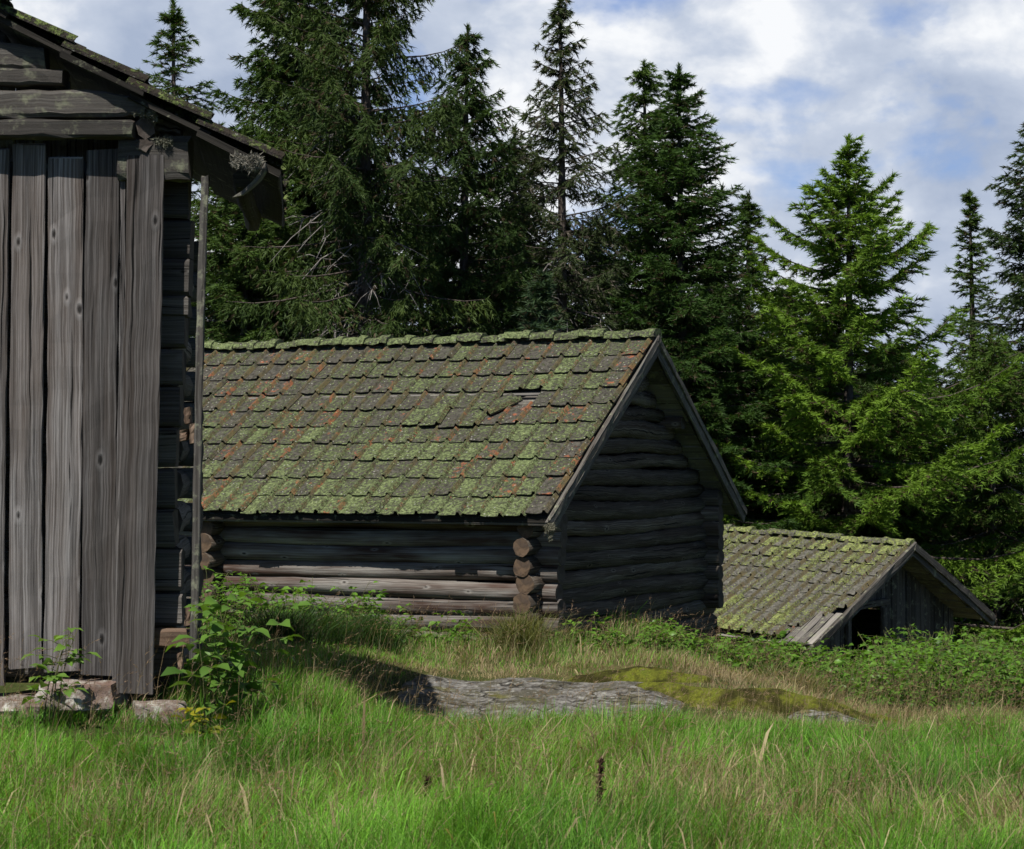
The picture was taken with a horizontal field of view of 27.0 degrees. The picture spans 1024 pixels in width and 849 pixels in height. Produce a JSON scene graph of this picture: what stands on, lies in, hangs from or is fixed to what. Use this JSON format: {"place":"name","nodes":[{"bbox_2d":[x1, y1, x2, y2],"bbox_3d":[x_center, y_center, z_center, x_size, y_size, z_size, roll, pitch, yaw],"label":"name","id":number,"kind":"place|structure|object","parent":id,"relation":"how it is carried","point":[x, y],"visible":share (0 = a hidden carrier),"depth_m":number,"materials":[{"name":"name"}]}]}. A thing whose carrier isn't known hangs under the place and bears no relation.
{"place":"outdoors","nodes":[
{"label":"outdoors","id":0,"kind":"place"},
{"bbox_2d":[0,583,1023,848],"bbox_3d":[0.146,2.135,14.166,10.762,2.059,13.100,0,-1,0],"label":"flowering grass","id":1,"kind":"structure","parent":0,"point":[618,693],"depth_m":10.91,"materials":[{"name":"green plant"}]},
{"bbox_2d":[0,482,1023,848],"bbox_3d":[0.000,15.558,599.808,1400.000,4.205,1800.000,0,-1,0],"label":"ground","id":2,"kind":"structure","parent":0,"point":[400,678],"depth_m":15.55,"materials":[{"name":"green plant"}]},
{"bbox_2d":[0,692,46,718],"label":"foundation stone","id":3,"kind":"object","parent":2,"relation":"on","point":[21,697],"visible":0.31,"depth_m":11.74,"materials":[{"name":"grey stone"}]},
{"bbox_2d":[20,627,100,723],"bbox_3d":[-2.429,1.351,11.449,0.463,0.546,0.429,0,-1,0],"label":"raspberry plant","id":4,"kind":"object","parent":2,"relation":"on","point":[70,661],"visible":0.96,"depth_m":11.45,"materials":[{"name":"green plant"}]},
{"bbox_2d":[34,676,129,714],"bbox_3d":[-2.408,1.522,11.990,0.469,0.187,0.563,0,-1,0],"label":"foundation stone","id":5,"kind":"object","parent":2,"relation":"on","point":[85,696],"visible":0.62,"depth_m":11.75,"materials":[{"name":"grey stone"}]},
{"bbox_2d":[0,0,288,694],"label":"boarded shed","id":6,"kind":"structure","parent":5,"relation":"on","point":[104,160],"depth_m":11.99,"materials":[{"name":"grey wood"}]},
{"bbox_2d":[132,700,189,723],"bbox_3d":[-1.953,1.637,11.871,0.324,0.201,0.341,0,-1,-12],"label":"foundation stone","id":7,"kind":"object","parent":2,"relation":"on","point":[170,705],"visible":0.43,"depth_m":11.73,"materials":[{"name":"grey stone"}]},
{"bbox_2d":[135,0,225,337],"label":"spruce tree","id":8,"kind":"object","parent":2,"relation":"on","point":[176,20],"visible":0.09,"depth_m":35.02,"materials":[{"name":"green plant"}]},
{"bbox_2d":[170,700,235,738],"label":"raspberry plant","id":9,"kind":"object","parent":2,"relation":"on","point":[201,720],"visible":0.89,"depth_m":11.22,"materials":[{"name":"green plant"}]},
{"bbox_2d":[161,591,311,731],"bbox_3d":[-1.613,1.289,11.669,0.860,0.764,0.724,1,-2,-40],"label":"raspberry plant","id":10,"kind":"object","parent":2,"relation":"on","point":[230,671],"visible":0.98,"depth_m":11.64,"materials":[{"name":"green plant"}]},
{"bbox_2d":[189,565,318,642],"bbox_3d":[-2.440,1.696,19.146,1.383,0.927,1.456,0,-1,-19],"label":"raspberry shrub","id":11,"kind":"object","parent":2,"relation":"on","point":[245,589],"visible":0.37,"depth_m":19.06,"materials":[{"name":"green plant"}]},
{"bbox_2d":[189,122,344,591],"bbox_3d":[-3.559,-0.289,30.392,4.767,8.144,4.843,0,-1,-22],"label":"spruce tree","id":12,"kind":"object","parent":2,"relation":"on","point":[227,279],"visible":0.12,"depth_m":30.16,"materials":[{"name":"green plant"}]},
{"bbox_2d":[205,599,358,650],"bbox_3d":[-1.809,1.565,16.589,1.206,0.514,1.509,-1,-2,45],"label":"grass tussock","id":13,"kind":"object","parent":2,"relation":"on","point":[294,619],"depth_m":16.50,"materials":[{"name":"green plant"}]},
{"bbox_2d":[192,0,414,341],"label":"spruce tree","id":14,"kind":"object","parent":2,"relation":"on","point":[261,68],"visible":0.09,"depth_m":32.14,"materials":[{"name":"green plant"}]},
{"bbox_2d":[229,581,380,631],"bbox_3d":[-1.965,1.821,19.731,1.470,0.723,1.086,0,-1,0],"label":"raspberry shrub","id":15,"kind":"object","parent":2,"relation":"on","point":[300,589],"visible":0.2,"depth_m":19.71,"materials":[{"name":"green plant"}]},
{"bbox_2d":[261,600,388,650],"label":"grass tussock","id":16,"kind":"object","parent":2,"relation":"on","point":[335,633],"depth_m":17.39,"materials":[{"name":"green plant"}]},
{"bbox_2d":[286,185,422,330],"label":"spruce tree","id":17,"kind":"object","parent":2,"relation":"on","point":[415,329],"visible":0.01,"depth_m":37.93,"materials":[{"name":"green plant"}]},
{"bbox_2d":[215,0,495,345],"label":"spruce tree","id":18,"kind":"object","parent":2,"relation":"on","point":[352,133],"visible":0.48,"depth_m":29.20,"materials":[{"name":"green plant"}]},
{"bbox_2d":[283,589,428,641],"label":"raspberry shrub","id":19,"kind":"object","parent":2,"relation":"on","point":[379,596],"visible":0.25,"depth_m":19.80,"materials":[{"name":"green plant"}]},
{"bbox_2d":[337,603,434,657],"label":"grass tussock","id":20,"kind":"object","parent":2,"relation":"on","point":[381,639],"depth_m":17.86,"materials":[{"name":"green plant"}]},
{"bbox_2d":[376,613,432,648],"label":"raspberry shrub","id":21,"kind":"object","parent":2,"relation":"on","point":[420,637],"visible":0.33,"depth_m":19.61,"materials":[{"name":"green plant"}]},
{"bbox_2d":[377,172,474,332],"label":"spruce tree","id":22,"kind":"object","parent":2,"relation":"on","point":[420,264],"visible":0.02,"depth_m":40.67,"materials":[{"name":"green plant"}]},
{"bbox_2d":[423,775,431,797],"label":"dock stalk","id":23,"kind":"object","parent":2,"relation":"on","point":[426,784],"visible":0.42,"depth_m":9.86,"materials":[{"name":"brown plant"}]},
{"bbox_2d":[158,328,747,658],"bbox_3d":[-1.246,0.951,24.362,6.427,3.990,5.714,-1,-1,26],"label":"log cabin","id":24,"kind":"object","parent":2,"relation":"on","point":[583,472],"visible":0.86,"depth_m":22.60,"materials":[{"name":"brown wood"}]},
{"bbox_2d":[428,610,479,647],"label":"raspberry shrub","id":25,"kind":"object","parent":2,"relation":"on","point":[431,623],"visible":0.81,"depth_m":20.02,"materials":[{"name":"green plant"}]},
{"bbox_2d":[380,23,551,336],"bbox_3d":[-0.788,-1.172,32.891,4.244,10.193,3.691,-1,-1,28],"label":"spruce tree","id":26,"kind":"object","parent":2,"relation":"on","point":[469,158],"visible":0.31,"depth_m":32.84,"materials":[{"name":"green plant"}]},
{"bbox_2d":[435,123,589,334],"bbox_3d":[-0.086,-0.506,35.926,4.419,9.258,4.498,0,-1,0],"label":"spruce tree","id":27,"kind":"object","parent":2,"relation":"on","point":[543,243],"visible":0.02,"depth_m":35.86,"materials":[{"name":"green plant"}]},
{"bbox_2d":[452,217,581,327],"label":"spruce tree","id":28,"kind":"object","parent":2,"relation":"on","point":[547,269],"depth_m":38.08,"materials":[{"name":"green plant"}]},
{"bbox_2d":[449,608,608,658],"bbox_3d":[0.171,1.848,19.167,1.620,0.544,1.658,0,-1,0],"label":"grass tussock","id":29,"kind":"object","parent":2,"relation":"on","point":[528,634],"depth_m":19.05,"materials":[{"name":"green plant"}]},
{"bbox_2d":[506,268,567,339],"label":"spruce tree","id":30,"kind":"object","parent":2,"relation":"on","point":[539,293],"visible":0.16,"depth_m":27.60,"materials":[{"name":"green plant"}]},
{"bbox_2d":[397,674,683,729],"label":"bedrock","id":31,"kind":"structure","parent":2,"relation":"on","point":[484,688],"depth_m":15.62,"materials":[{"name":"grey stone"}]},
{"bbox_2d":[490,0,656,332],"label":"spruce tree","id":32,"kind":"object","parent":2,"relation":"on","point":[562,255],"visible":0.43,"depth_m":33.95,"materials":[{"name":"green plant"}]},
{"bbox_2d":[555,612,624,649],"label":"raspberry shrub","id":33,"kind":"object","parent":2,"relation":"on","point":[595,636],"visible":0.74,"depth_m":19.91,"materials":[{"name":"green plant"}]},
{"bbox_2d":[567,219,632,328],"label":"spruce tree","id":34,"kind":"object","parent":2,"relation":"on","point":[588,263],"visible":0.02,"depth_m":40.84,"materials":[{"name":"green plant"}]},
{"bbox_2d":[594,756,606,811],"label":"dock stalk","id":35,"kind":"object","parent":2,"relation":"on","point":[600,767],"visible":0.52,"depth_m":9.66,"materials":[{"name":"brown plant"}]},
{"bbox_2d":[571,623,676,654],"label":"raspberry shrub","id":36,"kind":"object","parent":2,"relation":"on","point":[672,633],"visible":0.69,"depth_m":19.91,"materials":[{"name":"green plant"}]},
{"bbox_2d":[566,666,712,682],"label":"moss","id":37,"kind":"object","parent":2,"relation":"on","point":[638,675],"visible":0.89,"depth_m":16.60,"materials":[{"name":"green plant"}]},
{"bbox_2d":[571,58,744,473],"bbox_3d":[2.364,-0.946,36.097,4.217,10.543,4.091,0,-1,0],"label":"spruce tree","id":38,"kind":"object","parent":2,"relation":"on","point":[643,76],"visible":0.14,"depth_m":35.91,"materials":[{"name":"green plant"}]},
{"bbox_2d":[622,258,726,398],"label":"spruce tree","id":39,"kind":"object","parent":2,"relation":"on","point":[665,323],"visible":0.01,"depth_m":39.74,"materials":[{"name":"green plant"}]},
{"bbox_2d":[635,682,727,703],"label":"moss","id":40,"kind":"object","parent":2,"relation":"on","point":[658,686],"visible":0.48,"depth_m":15.79,"materials":[{"name":"green plant"}]},
{"bbox_2d":[633,625,754,673],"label":"raspberry shrub","id":41,"kind":"object","parent":2,"relation":"on","point":[664,641],"visible":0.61,"depth_m":20.00,"materials":[{"name":"green plant"}]},
{"bbox_2d":[580,62,859,652],"bbox_3d":[2.899,-0.941,34.973,5.707,10.114,5.628,0,-1,0],"label":"spruce tree","id":42,"kind":"object","parent":2,"relation":"on","point":[679,171],"visible":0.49,"depth_m":34.56,"materials":[{"name":"green plant"}]},
{"bbox_2d":[690,255,769,339],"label":"spruce tree","id":43,"kind":"object","parent":2,"relation":"on","point":[711,285],"visible":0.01,"depth_m":41.76,"materials":[{"name":"green plant"}]},
{"bbox_2d":[696,326,820,531],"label":"spruce tree","id":44,"kind":"object","parent":2,"relation":"on","point":[776,407],"visible":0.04,"depth_m":36.16,"materials":[{"name":"green plant"}]},
{"bbox_2d":[693,188,825,531],"bbox_3d":[4.285,0.153,38.059,3.893,8.756,3.470,1,-1,-37],"label":"spruce tree","id":45,"kind":"object","parent":2,"relation":"on","point":[757,221],"visible":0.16,"depth_m":37.99,"materials":[{"name":"green plant"}]},
{"bbox_2d":[750,278,841,515],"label":"spruce tree","id":46,"kind":"object","parent":2,"relation":"on","point":[789,353],"visible":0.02,"depth_m":40.83,"materials":[{"name":"green plant"}]},
{"bbox_2d":[689,688,903,726],"bbox_3d":[2.127,2.119,15.554,1.889,0.394,0.530,0,-1,0],"label":"moss","id":47,"kind":"object","parent":2,"relation":"on","point":[736,696],"visible":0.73,"depth_m":15.44,"materials":[{"name":"green plant"}]},
{"bbox_2d":[731,639,875,711],"bbox_3d":[2.538,2.335,18.642,1.526,0.927,1.676,0,-1,11],"label":"grass tussock","id":48,"kind":"object","parent":2,"relation":"on","point":[800,679],"depth_m":18.48,"materials":[{"name":"green plant"}]},
{"bbox_2d":[788,710,868,725],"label":"bedrock","id":49,"kind":"structure","parent":2,"relation":"on","point":[811,713],"depth_m":14.97,"materials":[{"name":"grey stone"}]},
{"bbox_2d":[640,617,1023,717],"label":"raspberry thicket","id":50,"kind":"object","parent":2,"relation":"on","point":[995,647],"visible":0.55,"depth_m":21.61,"materials":[{"name":"green plant"}]},
{"bbox_2d":[778,330,916,537],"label":"spruce tree","id":51,"kind":"object","parent":2,"relation":"on","point":[823,511],"visible":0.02,"depth_m":39.35,"materials":[{"name":"green plant"}]},
{"bbox_2d":[713,524,995,693],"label":"shed","id":52,"kind":"structure","parent":2,"relation":"on","point":[811,587],"depth_m":30.07,"materials":[{"name":"wood"}]},
{"bbox_2d":[699,133,1023,691],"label":"spruce tree","id":53,"kind":"object","parent":2,"relation":"on","point":[853,320],"visible":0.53,"depth_m":33.98,"materials":[{"name":"green plant"}]},
{"bbox_2d":[814,337,985,626],"bbox_3d":[6.846,1.680,39.018,4.620,6.601,4.925,0,-1,0],"label":"spruce tree","id":54,"kind":"object","parent":2,"relation":"on","point":[864,388],"visible":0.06,"depth_m":38.56,"materials":[{"name":"green plant"}]},
{"bbox_2d":[869,357,986,548],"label":"spruce tree","id":55,"kind":"object","parent":2,"relation":"on","point":[928,376],"depth_m":43.87,"materials":[{"name":"green plant"}]},
{"bbox_2d":[874,324,1023,665],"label":"spruce tree","id":56,"kind":"object","parent":2,"relation":"on","point":[991,508],"visible":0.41,"depth_m":35.05,"materials":[{"name":"green plant"}]},
{"bbox_2d":[930,189,1019,620],"bbox_3d":[8.473,-0.086,39.021,2.362,8.552,2.660,-1,-1,35],"label":"spruce tree","id":57,"kind":"object","parent":2,"relation":"on","point":[972,224],"visible":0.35,"depth_m":38.98,"materials":[{"name":"green plant"}]},
{"bbox_2d":[954,121,1023,626],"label":"spruce tree","id":58,"kind":"object","parent":2,"relation":"on","point":[1015,297],"visible":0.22,"depth_m":36.99,"materials":[{"name":"green plant"}]},
{"bbox_2d":[10,0,1023,454],"label":"sky","id":59,"kind":"structure","parent":0,"point":[934,89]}
]}

